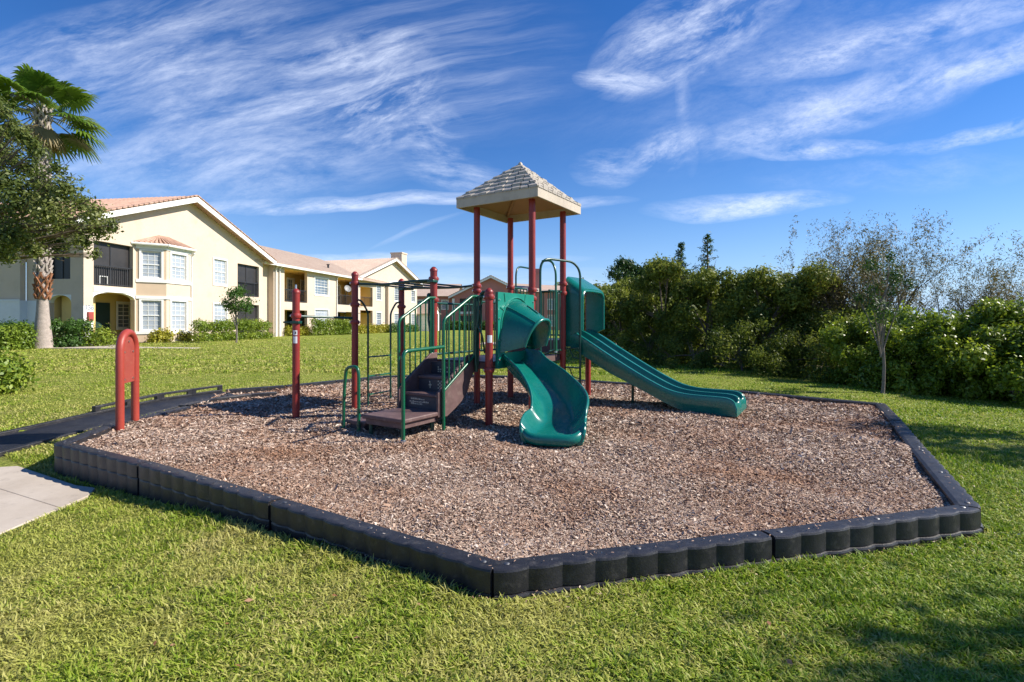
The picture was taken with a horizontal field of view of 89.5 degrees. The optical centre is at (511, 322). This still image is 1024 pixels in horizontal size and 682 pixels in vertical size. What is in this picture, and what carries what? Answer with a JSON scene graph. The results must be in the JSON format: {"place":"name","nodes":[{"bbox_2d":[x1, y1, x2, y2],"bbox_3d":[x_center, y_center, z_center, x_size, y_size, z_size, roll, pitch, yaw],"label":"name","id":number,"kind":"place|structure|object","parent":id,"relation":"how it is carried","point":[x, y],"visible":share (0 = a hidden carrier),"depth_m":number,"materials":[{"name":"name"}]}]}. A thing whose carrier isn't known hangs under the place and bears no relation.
{"place":"outdoors","nodes":[
{"label":"outdoors","id":0,"kind":"place"},
{"bbox_2d":[0,489,58,533],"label":"sidewalk","id":1,"kind":"structure","parent":0,"point":[16,510],"depth_m":3.70,"materials":[{"name":"concrete"}]},
{"bbox_2d":[0,466,94,508],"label":"sidewalk","id":2,"kind":"structure","parent":0,"point":[33,485],"depth_m":4.22,"materials":[{"name":"concrete"}]},
{"bbox_2d":[45,345,195,348],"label":"path","id":3,"kind":"structure","parent":0,"point":[94,347],"depth_m":21.21,"materials":[{"name":"concrete"}]},
{"bbox_2d":[0,330,1023,681],"bbox_3d":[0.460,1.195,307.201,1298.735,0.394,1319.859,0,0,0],"label":"ground","id":4,"kind":"structure","parent":0,"point":[182,380],"depth_m":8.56,"materials":[{"name":"green plant"}]},
{"bbox_2d":[0,317,33,334],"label":"hedge","id":5,"kind":"object","parent":4,"relation":"on","point":[12,322],"visible":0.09,"depth_m":21.50,"materials":[{"name":"green plant"}]},
{"bbox_2d":[0,321,38,350],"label":"hedge","id":6,"kind":"object","parent":4,"relation":"on","point":[10,334],"visible":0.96,"depth_m":19.93,"materials":[{"name":"green plant"}]},
{"bbox_2d":[0,341,44,394],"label":"shrub","id":7,"kind":"object","parent":4,"relation":"on","point":[13,379],"visible":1,"depth_m":8.47,"materials":[{"name":"green plant"}]},
{"bbox_2d":[0,63,110,348],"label":"palm tree","id":8,"kind":"object","parent":4,"relation":"on","point":[31,85],"visible":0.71,"depth_m":20.84,"materials":[{"name":"green plant"}]},
{"bbox_2d":[0,90,124,267],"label":"oak tree","id":9,"kind":"object","parent":4,"relation":"on","point":[26,202],"visible":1,"depth_m":13.91,"materials":[{"name":"green plant"}]},
{"bbox_2d":[50,317,95,346],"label":"hedge","id":10,"kind":"object","parent":4,"relation":"on","point":[73,331],"visible":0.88,"depth_m":21.57,"materials":[{"name":"green plant"}]},
{"bbox_2d":[81,323,116,345],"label":"shrub","id":11,"kind":"object","parent":4,"relation":"on","point":[99,336],"visible":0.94,"depth_m":22.29,"materials":[{"name":"green plant"}]},
{"bbox_2d":[0,385,276,456],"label":"access ramp","id":12,"kind":"structure","parent":4,"relation":"on","point":[15,439],"depth_m":6.71,"materials":[{"name":"black plastic"}]},
{"bbox_2d":[145,327,176,342],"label":"shrub","id":13,"kind":"object","parent":4,"relation":"on","point":[161,336],"visible":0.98,"depth_m":26.79,"materials":[{"name":"yellow plant"}]},
{"bbox_2d":[177,329,195,341],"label":"shrub","id":14,"kind":"object","parent":4,"relation":"on","point":[182,337],"visible":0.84,"depth_m":28.50,"materials":[{"name":"green plant"}]},
{"bbox_2d":[0,195,438,342],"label":"apartment building","id":15,"kind":"structure","parent":4,"relation":"on","point":[174,263],"depth_m":29.32,"materials":[{"name":"paint"}]},
{"bbox_2d":[95,302,109,329],"bbox_3d":[-21.078,-0.025,26.525,0.118,2.050,1.000,0,0,8],"label":"door","id":16,"kind":"structure","parent":15,"relation":"in","point":[102,310],"depth_m":26.59,"materials":[{"name":"metal"}]},
{"bbox_2d":[98,276,107,285],"bbox_3d":[-20.033,-2.300,25.107,0.450,0.960,0.470,0,0,8],"label":"balcony chair","id":17,"kind":"object","parent":15,"relation":"on","point":[106,280],"visible":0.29,"depth_m":25.11,"materials":[{"name":"white plastic"}]},
{"bbox_2d":[116,301,129,329],"bbox_3d":[-20.896,-0.390,27.812,0.141,1.520,1.000,0,0,8],"label":"window","id":18,"kind":"structure","parent":15,"relation":"in","point":[122,310],"depth_m":27.78,"materials":[{"name":"glass"}]},
{"bbox_2d":[139,249,163,279],"bbox_3d":[-18.920,-3.055,27.115,1.060,1.590,0.141,0,0,-37],"label":"window","id":19,"kind":"structure","parent":15,"relation":"in","point":[151,264],"depth_m":27.14,"materials":[{"name":"white glass"}]},
{"bbox_2d":[139,299,163,330],"bbox_3d":[-18.920,-0.390,27.115,1.060,1.780,0.141,0,0,-37],"label":"window","id":20,"kind":"structure","parent":15,"relation":"in","point":[151,313],"depth_m":27.13,"materials":[{"name":"white glass"}]},
{"bbox_2d":[170,251,187,281],"bbox_3d":[-18.298,-3.055,28.334,0.141,1.590,1.240,0,0,8],"label":"window","id":21,"kind":"structure","parent":15,"relation":"in","point":[177,262],"depth_m":28.40,"materials":[{"name":"white glass"}]},
{"bbox_2d":[170,299,187,330],"bbox_3d":[-18.298,-0.390,28.334,0.141,1.780,1.240,0,0,8],"label":"window","id":22,"kind":"structure","parent":15,"relation":"in","point":[177,309],"depth_m":28.41,"materials":[{"name":"white glass"}]},
{"bbox_2d":[213,257,227,286],"bbox_3d":[-18.614,-3.235,32.898,0.141,1.770,1.350,0,0,8],"label":"window","id":23,"kind":"structure","parent":15,"relation":"in","point":[220,267],"depth_m":33.04,"materials":[{"name":"white glass"}]},
{"bbox_2d":[213,302,227,323],"bbox_3d":[-18.614,-0.445,32.898,0.141,1.690,1.350,0,0,8],"label":"window","id":24,"kind":"structure","parent":15,"relation":"in","point":[219,312],"depth_m":32.90,"materials":[{"name":"white glass"}]},
{"bbox_2d":[287,312,291,331],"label":"door","id":25,"kind":"structure","parent":15,"relation":"in","point":[289,318],"depth_m":44.63,"materials":[{"name":"black"}]},
{"bbox_2d":[286,277,294,301],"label":"door","id":26,"kind":"structure","parent":15,"relation":"in","point":[289,281],"depth_m":44.67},
{"bbox_2d":[300,279,304,293],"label":"window","id":27,"kind":"structure","parent":15,"relation":"in","point":[302,282],"depth_m":46.54,"materials":[{"name":"brown glass"}]},
{"bbox_2d":[300,312,304,326],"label":"window","id":28,"kind":"structure","parent":15,"relation":"in","point":[303,313],"depth_m":46.56,"materials":[{"name":"black glass"}]},
{"bbox_2d":[314,276,328,296],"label":"window","id":29,"kind":"structure","parent":15,"relation":"in","point":[321,285],"depth_m":45.78,"materials":[{"name":"white glass"}]},
{"bbox_2d":[314,308,328,320],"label":"window","id":30,"kind":"structure","parent":15,"relation":"in","point":[317,312],"depth_m":45.82,"materials":[{"name":"white glass"}]},
{"bbox_2d":[338,285,340,304],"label":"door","id":31,"kind":"structure","parent":15,"relation":"in","point":[339,286],"depth_m":52.89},
{"bbox_2d":[344,285,350,295],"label":"satellite dish","id":32,"kind":"object","parent":15,"relation":"attached to","point":[347,288],"visible":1,"depth_m":49.94,"materials":[{"name":"metal"}]},
{"bbox_2d":[376,286,381,300],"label":"window","id":33,"kind":"structure","parent":15,"relation":"in","point":[378,288],"depth_m":57.03,"materials":[{"name":"white glass"}]},
{"bbox_2d":[376,312,381,324],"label":"window","id":34,"kind":"structure","parent":15,"relation":"in","point":[378,314],"depth_m":57.03,"materials":[{"name":"white glass"}]},
{"bbox_2d":[394,287,398,301],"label":"window","id":35,"kind":"structure","parent":15,"relation":"in","point":[396,292],"depth_m":60.20,"materials":[{"name":"white glass"}]},
{"bbox_2d":[394,313,398,323],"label":"window","id":36,"kind":"structure","parent":15,"relation":"in","point":[396,315],"depth_m":60.20,"materials":[{"name":"white glass"}]},
{"bbox_2d":[411,313,414,324],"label":"window","id":37,"kind":"structure","parent":15,"relation":"in","point":[412,314],"depth_m":64.83,"materials":[{"name":"white glass"}]},
{"bbox_2d":[411,290,415,302],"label":"window","id":38,"kind":"structure","parent":15,"relation":"in","point":[413,293],"depth_m":65.07,"materials":[{"name":"white glass"}]},
{"bbox_2d":[187,315,274,341],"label":"hedge","id":39,"kind":"object","parent":4,"relation":"on","point":[203,328],"visible":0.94,"depth_m":30.56,"materials":[{"name":"green plant"}]},
{"bbox_2d":[217,284,259,342],"bbox_3d":[-14.452,-0.519,26.997,2.022,3.406,2.501,0,0,0],"label":"young tree","id":40,"kind":"object","parent":4,"relation":"on","point":[236,304],"visible":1,"depth_m":26.82,"materials":[{"name":"green plant"}]},
{"bbox_2d":[284,324,311,335],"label":"shrub","id":41,"kind":"object","parent":4,"relation":"on","point":[305,330],"visible":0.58,"depth_m":41.74,"materials":[{"name":"yellow plant"}]},
{"bbox_2d":[308,318,351,335],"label":"hedge","id":42,"kind":"object","parent":4,"relation":"on","point":[328,326],"visible":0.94,"depth_m":43.97,"materials":[{"name":"green plant"}]},
{"bbox_2d":[358,322,389,333],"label":"shrub","id":43,"kind":"object","parent":4,"relation":"on","point":[378,328],"visible":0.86,"depth_m":51.54,"materials":[{"name":"yellow plant"}]},
{"bbox_2d":[387,323,419,332],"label":"hedge","id":44,"kind":"object","parent":4,"relation":"on","point":[394,328],"visible":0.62,"depth_m":57.25,"materials":[{"name":"green plant"}]},
{"bbox_2d":[445,319,493,329],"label":"hedge","id":45,"kind":"object","parent":4,"relation":"on","point":[461,326],"visible":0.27,"depth_m":71.68,"materials":[{"name":"green plant"}]},
{"bbox_2d":[417,269,559,329],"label":"pink building","id":46,"kind":"structure","parent":4,"relation":"on","point":[461,295],"depth_m":76.00,"materials":[{"name":"paint"}]},
{"bbox_2d":[441,300,448,309],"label":"window","id":47,"kind":"structure","parent":46,"relation":"in","point":[443,307],"depth_m":77.55,"materials":[{"name":"grey glass"}]},
{"bbox_2d":[547,299,554,309],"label":"window","id":48,"kind":"structure","parent":46,"relation":"in","point":[547,299],"depth_m":74.57,"materials":[{"name":"grey glass"}]},
{"bbox_2d":[547,315,554,326],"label":"window","id":49,"kind":"structure","parent":46,"relation":"in","point":[547,315],"depth_m":74.57,"materials":[{"name":"grey glass"}]},
{"bbox_2d":[54,375,983,601],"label":"border wall","id":50,"kind":"structure","parent":4,"relation":"on","point":[512,578],"depth_m":2.81,"materials":[{"name":"black plastic"}]},
{"bbox_2d":[77,388,1011,665],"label":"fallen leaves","id":51,"kind":"object","parent":4,"relation":"on","point":[419,604],"visible":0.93,"depth_m":2.06,"materials":[{"name":"brown plant"}]},
{"bbox_2d":[583,280,619,330],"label":"wax myrtle","id":52,"kind":"object","parent":4,"relation":"on","point":[600,287],"visible":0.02,"depth_m":23.92,"materials":[{"name":"green plant"}]},
{"bbox_2d":[584,276,650,348],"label":"wax myrtle","id":53,"kind":"object","parent":4,"relation":"on","point":[624,282],"visible":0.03,"depth_m":18.76,"materials":[{"name":"green plant"}]},
{"bbox_2d":[605,254,644,281],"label":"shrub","id":54,"kind":"object","parent":4,"relation":"on","point":[622,268],"visible":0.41,"depth_m":26.63,"materials":[{"name":"green plant"}]},
{"bbox_2d":[584,284,668,352],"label":"wax myrtle","id":55,"kind":"object","parent":4,"relation":"on","point":[611,297],"visible":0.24,"depth_m":16.71,"materials":[{"name":"green plant"}]},
{"bbox_2d":[609,260,693,342],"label":"wax myrtle","id":56,"kind":"object","parent":4,"relation":"on","point":[653,292],"visible":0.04,"depth_m":18.00,"materials":[{"name":"green plant"}]},
{"bbox_2d":[604,321,702,363],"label":"wild shrub","id":57,"kind":"object","parent":4,"relation":"on","point":[639,354],"visible":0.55,"depth_m":14.99,"materials":[{"name":"green plant"}]},
{"bbox_2d":[616,251,706,356],"bbox_3d":[4.546,-0.442,15.544,2.777,3.480,2.257,0,0,0],"label":"wax myrtle","id":58,"kind":"object","parent":4,"relation":"on","point":[661,271],"visible":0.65,"depth_m":15.43,"materials":[{"name":"green plant"}]},
{"bbox_2d":[674,241,691,361],"bbox_3d":[4.933,-0.640,15.286,0.676,3.579,0.769,0,0,-25],"label":"cedar tree","id":59,"kind":"object","parent":4,"relation":"on","point":[681,247],"visible":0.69,"depth_m":15.24,"materials":[{"name":"green plant"}]},
{"bbox_2d":[648,270,719,352],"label":"wax myrtle","id":60,"kind":"object","parent":4,"relation":"on","point":[669,303],"visible":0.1,"depth_m":17.38,"materials":[{"name":"green plant"}]},
{"bbox_2d":[646,324,739,369],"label":"wild shrub","id":61,"kind":"object","parent":4,"relation":"on","point":[688,341],"visible":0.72,"depth_m":13.94,"materials":[{"name":"green plant"}]},
{"bbox_2d":[692,231,721,353],"bbox_3d":[5.496,-0.704,14.580,0.826,3.780,0.882,0,0,39],"label":"cedar tree","id":62,"kind":"object","parent":4,"relation":"on","point":[707,259],"visible":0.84,"depth_m":14.57,"materials":[{"name":"green plant"}]},
{"bbox_2d":[660,262,760,365],"bbox_3d":[5.614,-0.209,14.489,2.840,3.116,2.259,0,0,0],"label":"wax myrtle","id":63,"kind":"object","parent":4,"relation":"on","point":[708,283],"visible":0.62,"depth_m":14.13,"materials":[{"name":"green plant"}]},
{"bbox_2d":[701,263,780,336],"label":"wax myrtle","id":64,"kind":"object","parent":4,"relation":"on","point":[716,304],"visible":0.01,"depth_m":17.21,"materials":[{"name":"green plant"}]},
{"bbox_2d":[688,312,811,374],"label":"wild shrub","id":65,"kind":"object","parent":4,"relation":"on","point":[736,338],"visible":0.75,"depth_m":12.23,"materials":[{"name":"green plant"}]},
{"bbox_2d":[703,263,824,368],"bbox_3d":[6.600,-0.173,13.536,2.900,3.073,2.059,0,0,12],"label":"wax myrtle","id":66,"kind":"object","parent":4,"relation":"on","point":[757,282],"visible":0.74,"depth_m":13.07,"materials":[{"name":"green plant"}]},
{"bbox_2d":[734,331,846,375],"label":"wild shrub","id":67,"kind":"object","parent":4,"relation":"on","point":[752,356],"visible":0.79,"depth_m":11.70,"materials":[{"name":"green plant"}]},
{"bbox_2d":[749,266,842,354],"bbox_3d":[9.114,-0.324,17.028,3.626,3.186,3.436,0,0,0],"label":"wax myrtle","id":68,"kind":"object","parent":4,"relation":"on","point":[777,317],"visible":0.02,"depth_m":16.33,"materials":[{"name":"green plant"}]},
{"bbox_2d":[760,256,871,368],"bbox_3d":[7.859,-0.133,13.141,2.659,2.972,2.292,0,0,0],"label":"wax myrtle","id":69,"kind":"object","parent":4,"relation":"on","point":[810,272],"visible":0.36,"depth_m":12.71,"materials":[{"name":"green plant"}]},
{"bbox_2d":[772,308,868,383],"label":"wild shrub","id":70,"kind":"object","parent":4,"relation":"on","point":[814,368],"visible":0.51,"depth_m":11.11,"materials":[{"name":"green plant"}]},
{"bbox_2d":[774,215,887,319],"bbox_3d":[8.327,-0.856,13.572,2.528,4.108,2.829,0,0,0],"label":"willow tree","id":71,"kind":"object","parent":4,"relation":"on","point":[837,256],"visible":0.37,"depth_m":13.55,"materials":[{"name":"green plant"}]},
{"bbox_2d":[791,301,874,370],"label":"wild shrub","id":72,"kind":"object","parent":4,"relation":"on","point":[830,315],"visible":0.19,"depth_m":12.13,"materials":[{"name":"green plant"}]},
{"bbox_2d":[788,222,930,371],"bbox_3d":[8.360,-0.763,12.545,2.786,4.026,2.876,0,0,-18],"label":"willow tree","id":73,"kind":"object","parent":4,"relation":"on","point":[850,293],"visible":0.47,"depth_m":12.35,"materials":[{"name":"green plant"}]},
{"bbox_2d":[807,307,943,389],"bbox_3d":[7.397,0.552,10.363,2.238,1.767,2.225,0,0,0],"label":"broadleaf shrub","id":74,"kind":"object","parent":4,"relation":"on","point":[834,335],"visible":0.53,"depth_m":10.26,"materials":[{"name":"green plant"}]},
{"bbox_2d":[851,249,918,393],"bbox_3d":[6.279,0.061,8.852,1.229,2.605,0.872,0,0,-26],"label":"young tree","id":75,"kind":"object","parent":4,"relation":"on","point":[878,308],"visible":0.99,"depth_m":8.79,"materials":[{"name":"broad leaf"},{"name":"grey bark"}]},
{"bbox_2d":[832,205,961,312],"bbox_3d":[10.174,-0.953,14.128,3.166,4.331,2.986,0,0,27],"label":"willow tree","id":76,"kind":"object","parent":4,"relation":"on","point":[926,259],"visible":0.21,"depth_m":13.61,"materials":[{"name":"green plant"}]},
{"bbox_2d":[812,209,993,313],"bbox_3d":[9.504,-0.825,12.987,3.189,4.101,4.084,0,0,-40],"label":"willow tree","id":77,"kind":"object","parent":4,"relation":"on","point":[915,276],"visible":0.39,"depth_m":12.61,"materials":[{"name":"green plant"}]},
{"bbox_2d":[841,336,971,395],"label":"broadleaf shrub","id":78,"kind":"object","parent":4,"relation":"on","point":[900,371],"visible":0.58,"depth_m":9.39,"materials":[{"name":"green plant"}]},
{"bbox_2d":[876,300,1002,394],"bbox_3d":[8.143,0.492,9.961,1.997,1.922,2.126,0,0,0],"label":"broadleaf shrub","id":79,"kind":"object","parent":4,"relation":"on","point":[939,324],"visible":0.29,"depth_m":9.38,"materials":[{"name":"green plant"}]},
{"bbox_2d":[898,322,1016,400],"bbox_3d":[7.963,0.718,9.293,1.837,1.483,2.366,0,0,0],"label":"broadleaf shrub","id":80,"kind":"object","parent":4,"relation":"on","point":[973,355],"visible":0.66,"depth_m":8.85,"materials":[{"name":"green plant"}]},
{"bbox_2d":[900,226,1023,317],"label":"willow tree","id":81,"kind":"object","parent":4,"relation":"on","point":[960,304],"visible":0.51,"depth_m":13.00,"materials":[{"name":"green plant"}]},
{"bbox_2d":[934,230,1023,307],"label":"willow tree","id":82,"kind":"object","parent":4,"relation":"on","point":[1009,285],"visible":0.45,"depth_m":12.75,"materials":[{"name":"green plant"}]},
{"bbox_2d":[944,328,1023,406],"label":"broadleaf shrub","id":83,"kind":"object","parent":4,"relation":"on","point":[1011,375],"visible":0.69,"depth_m":8.24,"materials":[{"name":"green plant"}]},
{"bbox_2d":[954,296,1022,376],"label":"broadleaf shrub","id":84,"kind":"object","parent":4,"relation":"on","point":[991,307],"visible":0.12,"depth_m":9.21,"materials":[{"name":"green plant"}]},
{"bbox_2d":[961,292,1023,398],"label":"broadleaf shrub","id":85,"kind":"object","parent":4,"relation":"on","point":[1019,316],"visible":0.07,"depth_m":9.07,"materials":[{"name":"green plant"}]},
{"bbox_2d":[990,310,1023,397],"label":"broadleaf shrub","id":86,"kind":"object","parent":4,"relation":"on","point":[1013,328],"visible":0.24,"depth_m":8.54,"materials":[{"name":"green plant"}]},
{"bbox_2d":[0,0,1023,318],"label":"sky","id":87,"kind":"structure","parent":0,"point":[324,130],"materials":[{"name":"blue"}]},
{"bbox_2d":[36,377,1018,606],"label":"mulch ground","id":88,"kind":"structure","parent":0,"point":[571,513],"depth_m":4.03,"materials":[{"name":"brown wood"}]},
{"bbox_2d":[115,329,138,430],"bbox_3d":[-4.272,0.658,5.745,0.080,1.185,0.465,0,0,-16],"label":"sign","id":89,"kind":"object","parent":88,"relation":"on","point":[127,357],"visible":0.9,"depth_m":5.67,"materials":[{"name":"metal"}]},
{"bbox_2d":[283,162,746,446],"bbox_3d":[0.134,-0.510,6.619,4.655,3.560,4.067,0,0,35],"label":"play structure","id":90,"kind":"object","parent":88,"relation":"on","point":[431,388],"visible":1,"depth_m":6.41,"materials":[{"name":"metal"}]}
]}

